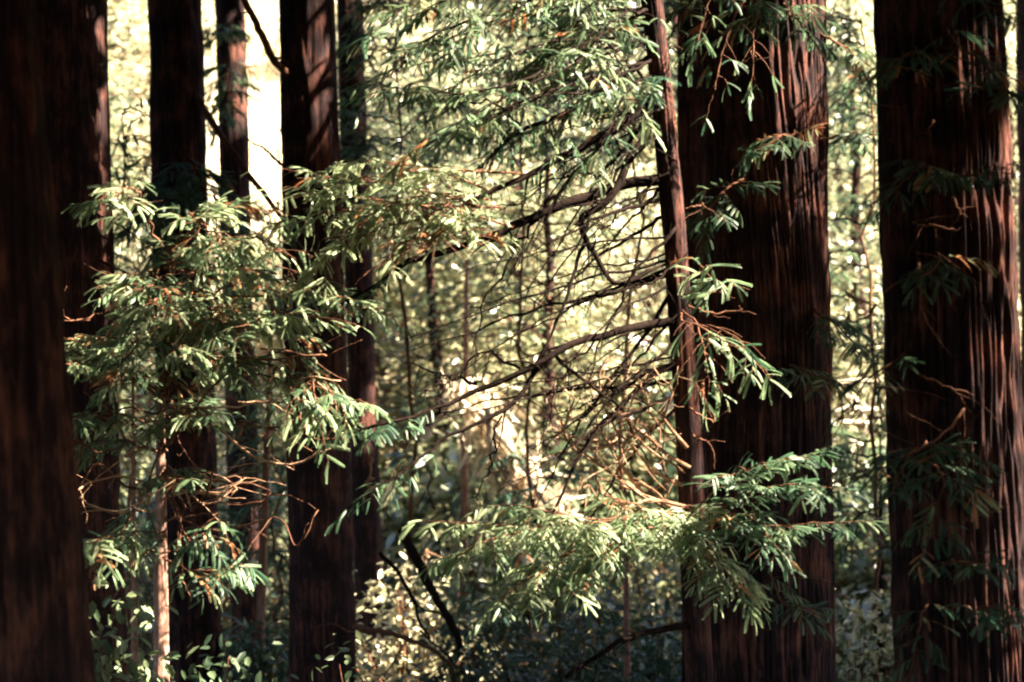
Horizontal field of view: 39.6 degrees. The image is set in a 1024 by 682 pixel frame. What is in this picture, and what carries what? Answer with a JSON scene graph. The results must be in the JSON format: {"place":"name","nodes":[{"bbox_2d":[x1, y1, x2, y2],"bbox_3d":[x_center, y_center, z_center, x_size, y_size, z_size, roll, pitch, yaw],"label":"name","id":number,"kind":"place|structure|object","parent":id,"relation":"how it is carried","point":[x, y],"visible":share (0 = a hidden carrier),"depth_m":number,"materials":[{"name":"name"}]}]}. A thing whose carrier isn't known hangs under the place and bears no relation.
{"place":"outdoors","nodes":[
{"label":"outdoors","id":0,"kind":"place"},
{"bbox_2d":[150,0,284,408],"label":"sky","id":1,"kind":"structure","parent":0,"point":[268,69],"depth_m":37.16,"materials":[{"name":"white"}]},
{"bbox_2d":[108,0,1018,681],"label":"ground","id":2,"kind":"structure","parent":0,"point":[258,228],"depth_m":28.20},
{"bbox_2d":[0,0,95,681],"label":"redwood tree","id":3,"kind":"object","parent":2,"relation":"on","point":[45,631],"visible":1,"depth_m":5.99,"materials":[{"name":"brown plant"}]},
{"bbox_2d":[37,0,184,681],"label":"redwood tree","id":4,"kind":"object","parent":2,"relation":"on","point":[73,33],"visible":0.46,"depth_m":12.44,"materials":[{"name":"brown plant"}]},
{"bbox_2d":[107,0,149,63],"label":"bush","id":5,"kind":"object","parent":2,"relation":"on","point":[114,46],"visible":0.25,"depth_m":39.03,"materials":[{"name":"green plant"}]},
{"bbox_2d":[110,94,154,681],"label":"young redwood","id":6,"kind":"object","parent":2,"relation":"on","point":[123,145],"visible":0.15,"depth_m":15.45,"materials":[{"name":"green plant"}]},
{"bbox_2d":[89,576,178,681],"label":"bush","id":7,"kind":"object","parent":2,"relation":"on","point":[115,653],"visible":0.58,"depth_m":8.71,"materials":[{"name":"green plant"}]},
{"bbox_2d":[131,347,137,664],"bbox_3d":[-2.870,2.493,10.704,0.121,4.887,0.115,-1,0,-39],"label":"redwood tree","id":8,"kind":"object","parent":2,"relation":"on","point":[134,645],"visible":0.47,"depth_m":10.69,"materials":[{"name":"brown plant"}]},
{"bbox_2d":[119,405,154,557],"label":"bush","id":9,"kind":"object","parent":2,"relation":"on","point":[123,505],"visible":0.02,"depth_m":24.38,"materials":[{"name":"green plant"}]},
{"bbox_2d":[107,0,214,52],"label":"bush","id":10,"kind":"object","parent":2,"relation":"on","point":[133,21],"visible":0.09,"depth_m":38.98,"materials":[{"name":"green plant"}]},
{"bbox_2d":[108,41,215,442],"bbox_3d":[-7.327,-0.529,23.707,4.713,9.932,4.371,-1,0,20],"label":"hillside tree","id":11,"kind":"object","parent":2,"relation":"on","point":[112,124],"visible":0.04,"depth_m":24.11,"materials":[{"name":"green plant"}]},
{"bbox_2d":[109,74,214,191],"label":"bush","id":12,"kind":"object","parent":2,"relation":"on","point":[132,130],"visible":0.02,"depth_m":32.48,"materials":[{"name":"green plant"}]},
{"bbox_2d":[109,72,218,170],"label":"bush","id":13,"kind":"object","parent":2,"relation":"on","point":[142,129],"visible":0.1,"depth_m":34.16,"materials":[{"name":"green plant"}]},
{"bbox_2d":[107,1,249,117],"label":"bush","id":14,"kind":"object","parent":2,"relation":"on","point":[146,80],"visible":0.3,"depth_m":35.90,"materials":[{"name":"green plant"}]},
{"bbox_2d":[114,240,255,382],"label":"bush","id":15,"kind":"object","parent":2,"relation":"on","point":[135,261],"visible":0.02,"depth_m":27.64,"materials":[{"name":"green plant"}]},
{"bbox_2d":[108,0,276,61],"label":"bush","id":16,"kind":"object","parent":2,"relation":"on","point":[206,9],"visible":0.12,"depth_m":39.09,"materials":[{"name":"green plant"}]},
{"bbox_2d":[114,183,278,341],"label":"bush","id":17,"kind":"object","parent":2,"relation":"on","point":[214,255],"visible":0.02,"depth_m":28.33,"materials":[{"name":"green plant"}]},
{"bbox_2d":[119,382,287,535],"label":"bush","id":18,"kind":"object","parent":2,"relation":"on","point":[153,459],"visible":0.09,"depth_m":24.64,"materials":[{"name":"green plant"}]},
{"bbox_2d":[119,400,288,681],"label":"bush","id":19,"kind":"object","parent":2,"relation":"on","point":[148,584],"visible":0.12,"depth_m":19.75,"materials":[{"name":"green plant"}]},
{"bbox_2d":[124,543,288,669],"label":"bush","id":20,"kind":"object","parent":2,"relation":"on","point":[230,620],"visible":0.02,"depth_m":21.30,"materials":[{"name":"green plant"}]},
{"bbox_2d":[113,0,303,681],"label":"redwood tree","id":21,"kind":"object","parent":2,"relation":"on","point":[179,112],"visible":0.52,"depth_m":14.73,"materials":[{"name":"brown plant"}]},
{"bbox_2d":[138,633,298,681],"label":"bush","id":22,"kind":"object","parent":2,"relation":"on","point":[207,663],"visible":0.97,"depth_m":9.13,"materials":[{"name":"green plant"}]},
{"bbox_2d":[61,177,413,681],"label":"redwood tree","id":23,"kind":"object","parent":2,"relation":"on","point":[199,327],"visible":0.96,"depth_m":9.44,"materials":[{"name":"green plant"}]},
{"bbox_2d":[202,0,283,681],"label":"redwood tree","id":24,"kind":"object","parent":2,"relation":"on","point":[229,34],"visible":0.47,"depth_m":18.81,"materials":[{"name":"brown plant"}]},
{"bbox_2d":[217,376,288,681],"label":"young redwood","id":25,"kind":"object","parent":2,"relation":"on","point":[273,553],"visible":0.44,"depth_m":16.41,"materials":[{"name":"green plant"}]},
{"bbox_2d":[119,455,386,641],"bbox_3d":[-5.009,3.267,23.336,5.343,3.217,4.765,-1,0,16],"label":"bush","id":26,"kind":"object","parent":2,"relation":"on","point":[223,472],"visible":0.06,"depth_m":23.02,"materials":[{"name":"green plant"}]},
{"bbox_2d":[122,490,400,680],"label":"bush","id":27,"kind":"object","parent":2,"relation":"on","point":[274,590],"visible":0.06,"depth_m":20.86,"materials":[{"name":"green plant"}]},
{"bbox_2d":[254,298,273,681],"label":"redwood tree","id":28,"kind":"object","parent":2,"relation":"on","point":[261,589],"visible":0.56,"depth_m":14.97,"materials":[{"name":"brown plant"}]},
{"bbox_2d":[187,616,381,681],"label":"bush","id":29,"kind":"object","parent":2,"relation":"on","point":[280,673],"visible":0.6,"depth_m":14.59,"materials":[{"name":"green plant"}]},
{"bbox_2d":[241,0,356,681],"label":"redwood tree","id":30,"kind":"object","parent":2,"relation":"on","point":[321,587],"visible":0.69,"depth_m":13.75,"materials":[{"name":"brown plant"}]},
{"bbox_2d":[245,0,375,70],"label":"bush","id":31,"kind":"object","parent":2,"relation":"on","point":[269,27],"visible":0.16,"depth_m":39.22,"materials":[{"name":"green plant"}]},
{"bbox_2d":[216,370,405,507],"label":"bush","id":32,"kind":"object","parent":2,"relation":"on","point":[380,457],"visible":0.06,"depth_m":25.04,"materials":[{"name":"green plant"}]},
{"bbox_2d":[217,444,406,605],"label":"bush","id":33,"kind":"object","parent":2,"relation":"on","point":[285,481],"visible":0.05,"depth_m":23.80,"materials":[{"name":"green plant"}]},
{"bbox_2d":[225,532,474,679],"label":"bush","id":34,"kind":"object","parent":2,"relation":"on","point":[278,614],"visible":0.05,"depth_m":20.60,"materials":[{"name":"green plant"}]},
{"bbox_2d":[266,0,445,305],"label":"hillside tree","id":35,"kind":"object","parent":2,"relation":"on","point":[393,117],"visible":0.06,"depth_m":26.99,"materials":[{"name":"green plant"}]},
{"bbox_2d":[311,630,406,681],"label":"bush","id":36,"kind":"object","parent":2,"relation":"on","point":[349,659],"visible":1,"depth_m":9.24,"materials":[{"name":"green plant"}]},
{"bbox_2d":[336,0,387,681],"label":"redwood tree","id":37,"kind":"object","parent":2,"relation":"on","point":[367,532],"visible":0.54,"depth_m":18.84,"materials":[{"name":"brown plant"}]},
{"bbox_2d":[214,173,509,393],"bbox_3d":[-2.806,-0.954,27.172,5.891,4.394,5.957,-1,0,1],"label":"bush","id":38,"kind":"object","parent":2,"relation":"on","point":[420,276],"visible":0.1,"depth_m":26.82,"materials":[{"name":"green plant"}]},
{"bbox_2d":[310,623,461,681],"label":"fallen branch","id":39,"kind":"object","parent":2,"relation":"on","point":[367,630],"visible":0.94,"depth_m":13.56,"materials":[{"name":"brown wood"}]},
{"bbox_2d":[274,550,507,681],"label":"bush","id":40,"kind":"object","parent":2,"relation":"on","point":[384,657],"visible":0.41,"depth_m":15.51,"materials":[{"name":"green plant"}]},
{"bbox_2d":[265,0,522,658],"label":"young redwood","id":41,"kind":"object","parent":2,"relation":"on","point":[351,151],"visible":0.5,"depth_m":16.27,"materials":[{"name":"green plant"}]},
{"bbox_2d":[336,0,479,84],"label":"bush","id":42,"kind":"object","parent":2,"relation":"on","point":[406,41],"visible":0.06,"depth_m":39.66,"materials":[{"name":"green plant"}]},
{"bbox_2d":[284,9,555,557],"bbox_3d":[-1.488,-0.731,24.264,4.676,9.854,4.337,-1,0,2],"label":"hillside tree","id":43,"kind":"object","parent":2,"relation":"on","point":[435,357],"visible":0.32,"depth_m":23.96,"materials":[{"name":"green plant"}]},
{"bbox_2d":[378,551,462,681],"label":"fallen branch","id":44,"kind":"object","parent":2,"relation":"on","point":[389,562],"visible":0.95,"depth_m":13.19,"materials":[{"name":"brown wood"}]},
{"bbox_2d":[420,398,446,439],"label":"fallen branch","id":45,"kind":"object","parent":2,"relation":"on","point":[427,434],"visible":0.45,"depth_m":18.95,"materials":[{"name":"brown wood"}]},
{"bbox_2d":[338,2,549,147],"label":"bush","id":46,"kind":"object","parent":2,"relation":"on","point":[421,30],"visible":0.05,"depth_m":35.93,"materials":[{"name":"green plant"}]},
{"bbox_2d":[377,10,548,193],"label":"bush","id":47,"kind":"object","parent":2,"relation":"on","point":[474,152],"visible":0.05,"depth_m":33.87,"materials":[{"name":"green plant"}]},
{"bbox_2d":[368,135,558,292],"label":"bush","id":48,"kind":"object","parent":2,"relation":"on","point":[433,189],"visible":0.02,"depth_m":30.78,"materials":[{"name":"green plant"}]},
{"bbox_2d":[459,260,468,656],"bbox_3d":[-0.770,2.139,21.017,0.338,6.646,0.258,-1,0,-30],"label":"redwood tree","id":49,"kind":"object","parent":2,"relation":"on","point":[464,489],"visible":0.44,"depth_m":20.96,"materials":[{"name":"brown plant"}]},
{"bbox_2d":[410,0,517,58],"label":"bush","id":50,"kind":"object","parent":2,"relation":"on","point":[468,7],"visible":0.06,"depth_m":41.97,"materials":[{"name":"green plant"}]},
{"bbox_2d":[382,495,572,680],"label":"bush","id":51,"kind":"object","parent":2,"relation":"on","point":[439,583],"visible":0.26,"depth_m":20.19,"materials":[{"name":"green plant"}]},
{"bbox_2d":[373,589,602,681],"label":"bush","id":52,"kind":"object","parent":2,"relation":"on","point":[453,676],"visible":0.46,"depth_m":14.36,"materials":[{"name":"green plant"}]},
{"bbox_2d":[379,386,615,592],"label":"bush","id":53,"kind":"object","parent":2,"relation":"on","point":[421,463],"visible":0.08,"depth_m":23.06,"materials":[{"name":"green plant"}]},
{"bbox_2d":[353,416,662,647],"bbox_3d":[-0.480,3.017,22.407,5.747,3.704,5.012,-1,0,37],"label":"bush","id":54,"kind":"object","parent":2,"relation":"on","point":[448,484],"visible":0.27,"depth_m":21.74,"materials":[{"name":"green plant"}]},
{"bbox_2d":[376,279,654,440],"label":"bush","id":55,"kind":"object","parent":2,"relation":"on","point":[499,367],"visible":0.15,"depth_m":25.56,"materials":[{"name":"green plant"}]},
{"bbox_2d":[436,367,595,573],"bbox_3d":[0.081,1.838,20.076,2.298,2.989,1.352,-1,0,0],"label":"fallen log","id":56,"kind":"object","parent":2,"relation":"on","point":[464,387],"visible":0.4,"depth_m":20.14,"materials":[{"name":"brown wood"}]},
{"bbox_2d":[479,407,518,499],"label":"fallen branch","id":57,"kind":"object","parent":56,"relation":"on","point":[487,412],"visible":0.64,"depth_m":19.86,"materials":[{"name":"brown wood"}]},
{"bbox_2d":[475,407,565,537],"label":"fallen branch","id":58,"kind":"object","parent":56,"relation":"on","point":[509,448],"visible":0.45,"depth_m":19.84,"materials":[{"name":"brown wood"}]},
{"bbox_2d":[372,0,660,414],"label":"hillside tree","id":59,"kind":"object","parent":2,"relation":"on","point":[508,44],"visible":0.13,"depth_m":26.65,"materials":[{"name":"green plant"}]},
{"bbox_2d":[379,233,663,419],"bbox_3d":[0.110,-0.210,26.876,5.597,3.542,4.711,-1,0,40],"label":"bush","id":60,"kind":"object","parent":2,"relation":"on","point":[462,277],"visible":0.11,"depth_m":26.47,"materials":[{"name":"green plant"}]},
{"bbox_2d":[399,0,645,673],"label":"young redwood","id":61,"kind":"object","parent":2,"relation":"on","point":[499,83],"visible":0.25,"depth_m":17.69,"materials":[{"name":"green plant"}]},
{"bbox_2d":[381,73,677,610],"bbox_3d":[0.587,0.091,22.880,5.117,8.884,5.560,-1,0,30],"label":"hillside tree","id":62,"kind":"object","parent":2,"relation":"on","point":[550,367],"visible":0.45,"depth_m":23.10,"materials":[{"name":"green plant"}]},
{"bbox_2d":[468,188,593,290],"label":"bush","id":63,"kind":"object","parent":2,"relation":"on","point":[558,260],"visible":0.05,"depth_m":30.57,"materials":[{"name":"green plant"}]},
{"bbox_2d":[448,446,623,678],"bbox_3d":[0.289,3.335,16.218,2.222,4.354,1.909,-1,0,0],"label":"young redwood","id":64,"kind":"object","parent":2,"relation":"on","point":[508,496],"visible":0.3,"depth_m":16.14,"materials":[{"name":"green plant"}]},
{"bbox_2d":[403,541,681,681],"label":"bush","id":65,"kind":"object","parent":2,"relation":"on","point":[574,644],"visible":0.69,"depth_m":13.78,"materials":[{"name":"green plant"}]},
{"bbox_2d":[397,527,463,661],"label":"fallen branch","id":66,"kind":"object","parent":65,"relation":"on","point":[413,554],"visible":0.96,"depth_m":12.96,"materials":[{"name":"brown wood"}]},
{"bbox_2d":[463,126,634,257],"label":"bush","id":67,"kind":"object","parent":2,"relation":"on","point":[553,187],"visible":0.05,"depth_m":31.67,"materials":[{"name":"green plant"}]},
{"bbox_2d":[459,233,658,330],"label":"bush","id":68,"kind":"object","parent":2,"relation":"on","point":[598,304],"visible":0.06,"depth_m":29.03,"materials":[{"name":"green plant"}]},
{"bbox_2d":[108,0,1018,681],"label":"ground cover","id":69,"kind":"object","parent":2,"relation":"on","point":[452,438],"visible":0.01,"depth_m":26.85,"materials":[{"name":"green plant"}]},
{"bbox_2d":[240,0,888,681],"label":"redwood tree","id":70,"kind":"object","parent":2,"relation":"on","point":[688,526],"visible":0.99,"depth_m":9.74,"materials":[{"name":"green plant"}]},
{"bbox_2d":[494,105,643,194],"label":"bush","id":71,"kind":"object","parent":2,"relation":"on","point":[551,189],"visible":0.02,"depth_m":35.20,"materials":[{"name":"green plant"}]},
{"bbox_2d":[502,0,641,64],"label":"bush","id":72,"kind":"object","parent":2,"relation":"on","point":[526,36],"visible":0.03,"depth_m":41.42,"materials":[{"name":"green plant"}]},
{"bbox_2d":[477,489,681,642],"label":"bush","id":73,"kind":"object","parent":2,"relation":"on","point":[620,588],"visible":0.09,"depth_m":21.83,"materials":[{"name":"green plant"}]},
{"bbox_2d":[497,221,672,485],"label":"bush","id":74,"kind":"object","parent":2,"relation":"on","point":[644,315],"visible":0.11,"depth_m":25.26,"materials":[{"name":"green plant"}]},
{"bbox_2d":[502,417,677,588],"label":"bush","id":75,"kind":"object","parent":2,"relation":"on","point":[634,511],"visible":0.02,"depth_m":23.72,"materials":[{"name":"green plant"}]},
{"bbox_2d":[507,505,681,680],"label":"bush","id":76,"kind":"object","parent":2,"relation":"on","point":[639,604],"visible":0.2,"depth_m":19.94,"materials":[{"name":"green plant"}]},
{"bbox_2d":[523,190,667,321],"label":"bush","id":77,"kind":"object","parent":2,"relation":"on","point":[632,242],"visible":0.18,"depth_m":29.33,"materials":[{"name":"green plant"}]},
{"bbox_2d":[527,278,665,382],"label":"bush","id":78,"kind":"object","parent":2,"relation":"on","point":[604,316],"visible":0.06,"depth_m":27.57,"materials":[{"name":"green plant"}]},
{"bbox_2d":[532,0,677,681],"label":"young redwood","id":79,"kind":"object","parent":2,"relation":"on","point":[668,4],"visible":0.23,"depth_m":15.89,"materials":[{"name":"green plant"}]},
{"bbox_2d":[549,123,661,248],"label":"bush","id":80,"kind":"object","parent":2,"relation":"on","point":[620,196],"visible":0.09,"depth_m":32.83,"materials":[{"name":"green plant"}]},
{"bbox_2d":[546,594,685,681],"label":"bush","id":81,"kind":"object","parent":2,"relation":"on","point":[659,651],"visible":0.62,"depth_m":13.58,"materials":[{"name":"green plant"}]},
{"bbox_2d":[571,105,676,240],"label":"bush","id":82,"kind":"object","parent":2,"relation":"on","point":[652,159],"visible":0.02,"depth_m":34.04,"materials":[{"name":"green plant"}]},
{"bbox_2d":[623,486,630,681],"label":"redwood tree","id":83,"kind":"object","parent":2,"relation":"on","point":[627,666],"visible":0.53,"depth_m":12.98,"materials":[{"name":"brown plant"}]},
{"bbox_2d":[593,0,677,141],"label":"hillside tree","id":84,"kind":"object","parent":2,"relation":"on","point":[673,55],"visible":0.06,"depth_m":33.91,"materials":[{"name":"green plant"}]},
{"bbox_2d":[677,0,710,681],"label":"redwood tree","id":85,"kind":"object","parent":2,"relation":"on","point":[691,140],"visible":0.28,"depth_m":13.08,"materials":[{"name":"brown plant"}]},
{"bbox_2d":[547,462,891,664],"bbox_3d":[3.458,3.317,21.359,6.340,4.177,5.607,-1,0,16],"label":"bush","id":86,"kind":"object","parent":2,"relation":"on","point":[676,600],"visible":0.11,"depth_m":20.50,"materials":[{"name":"green plant"}]},
{"bbox_2d":[558,332,885,518],"bbox_3d":[3.681,1.684,24.605,6.230,4.551,5.434,-1,0,-3],"label":"bush","id":87,"kind":"object","parent":2,"relation":"on","point":[670,469],"visible":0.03,"depth_m":23.80,"materials":[{"name":"green plant"}]},
{"bbox_2d":[569,183,875,357],"bbox_3d":[3.988,-1.527,27.541,6.208,4.917,6.061,-1,0,-21],"label":"bush","id":88,"kind":"object","parent":2,"relation":"on","point":[662,249],"visible":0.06,"depth_m":27.18,"materials":[{"name":"green plant"}]},
{"bbox_2d":[603,422,890,659],"bbox_3d":[4.089,3.163,21.938,6.097,4.732,5.392,-1,0,34],"label":"bush","id":89,"kind":"object","parent":2,"relation":"on","point":[848,550],"visible":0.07,"depth_m":20.96,"materials":[{"name":"green plant"}]},
{"bbox_2d":[642,0,883,681],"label":"redwood tree","id":90,"kind":"object","parent":2,"relation":"on","point":[765,130],"visible":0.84,"depth_m":11.06,"materials":[{"name":"brown plant"}]},
{"bbox_2d":[653,260,885,442],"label":"bush","id":91,"kind":"object","parent":2,"relation":"on","point":[852,372],"visible":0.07,"depth_m":25.08,"materials":[{"name":"green plant"}]},
{"bbox_2d":[827,2,877,260],"bbox_3d":[7.747,-4.753,32.901,4.452,6.710,4.200,-1,0,-20],"label":"hillside tree","id":92,"kind":"object","parent":2,"relation":"on","point":[837,174],"visible":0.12,"depth_m":32.76,"materials":[{"name":"green plant"}]},
{"bbox_2d":[826,0,883,481],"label":"hillside tree","id":93,"kind":"object","parent":2,"relation":"on","point":[858,274],"visible":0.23,"depth_m":25.91,"materials":[{"name":"green plant"}]},
{"bbox_2d":[828,163,883,352],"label":"bush","id":94,"kind":"object","parent":2,"relation":"on","point":[834,239],"visible":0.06,"depth_m":28.86,"materials":[{"name":"green plant"}]},
{"bbox_2d":[826,0,890,677],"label":"young redwood","id":95,"kind":"object","parent":2,"relation":"on","point":[870,325],"visible":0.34,"depth_m":15.12,"materials":[{"name":"green plant"}]},
{"bbox_2d":[832,346,885,504],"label":"bush","id":96,"kind":"object","parent":2,"relation":"on","point":[866,396],"visible":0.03,"depth_m":25.41,"materials":[{"name":"green plant"}]},
{"bbox_2d":[832,422,891,659],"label":"bush","id":97,"kind":"object","parent":2,"relation":"on","point":[858,566],"visible":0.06,"depth_m":21.04,"materials":[{"name":"green plant"}]},
{"bbox_2d":[835,576,893,681],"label":"bush","id":98,"kind":"object","parent":2,"relation":"on","point":[853,637],"visible":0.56,"depth_m":14.40,"materials":[{"name":"green plant"}]},
{"bbox_2d":[835,473,893,658],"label":"bush","id":99,"kind":"object","parent":2,"relation":"on","point":[888,578],"visible":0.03,"depth_m":21.59,"materials":[{"name":"green plant"}]},
{"bbox_2d":[877,434,884,677],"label":"redwood tree","id":100,"kind":"object","parent":2,"relation":"on","point":[881,578],"visible":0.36,"depth_m":18.97,"materials":[{"name":"brown plant"}]},
{"bbox_2d":[808,0,1023,681],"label":"redwood tree","id":101,"kind":"object","parent":2,"relation":"on","point":[952,470],"visible":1,"depth_m":7.67,"materials":[{"name":"brown plant"}]},
{"bbox_2d":[829,227,1020,364],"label":"bush","id":102,"kind":"object","parent":2,"relation":"on","point":[877,256],"visible":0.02,"depth_m":28.87,"materials":[{"name":"green plant"}]},
{"bbox_2d":[830,244,1020,435],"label":"bush","id":103,"kind":"object","parent":2,"relation":"on","point":[844,302],"visible":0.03,"depth_m":26.55,"materials":[{"name":"green plant"}]},
{"bbox_2d":[1006,34,1020,314],"bbox_3d":[10.671,-2.985,29.939,5.124,7.722,4.834,-1,0,-38],"label":"hillside tree","id":104,"kind":"object","parent":2,"relation":"on","point":[1014,151],"visible":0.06,"depth_m":29.81,"materials":[{"name":"green plant"}]},
{"bbox_2d":[1015,0,1023,438],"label":"redwood tree","id":105,"kind":"object","parent":2,"relation":"on","point":[1019,58],"visible":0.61,"depth_m":19.95,"materials":[{"name":"brown plant"}]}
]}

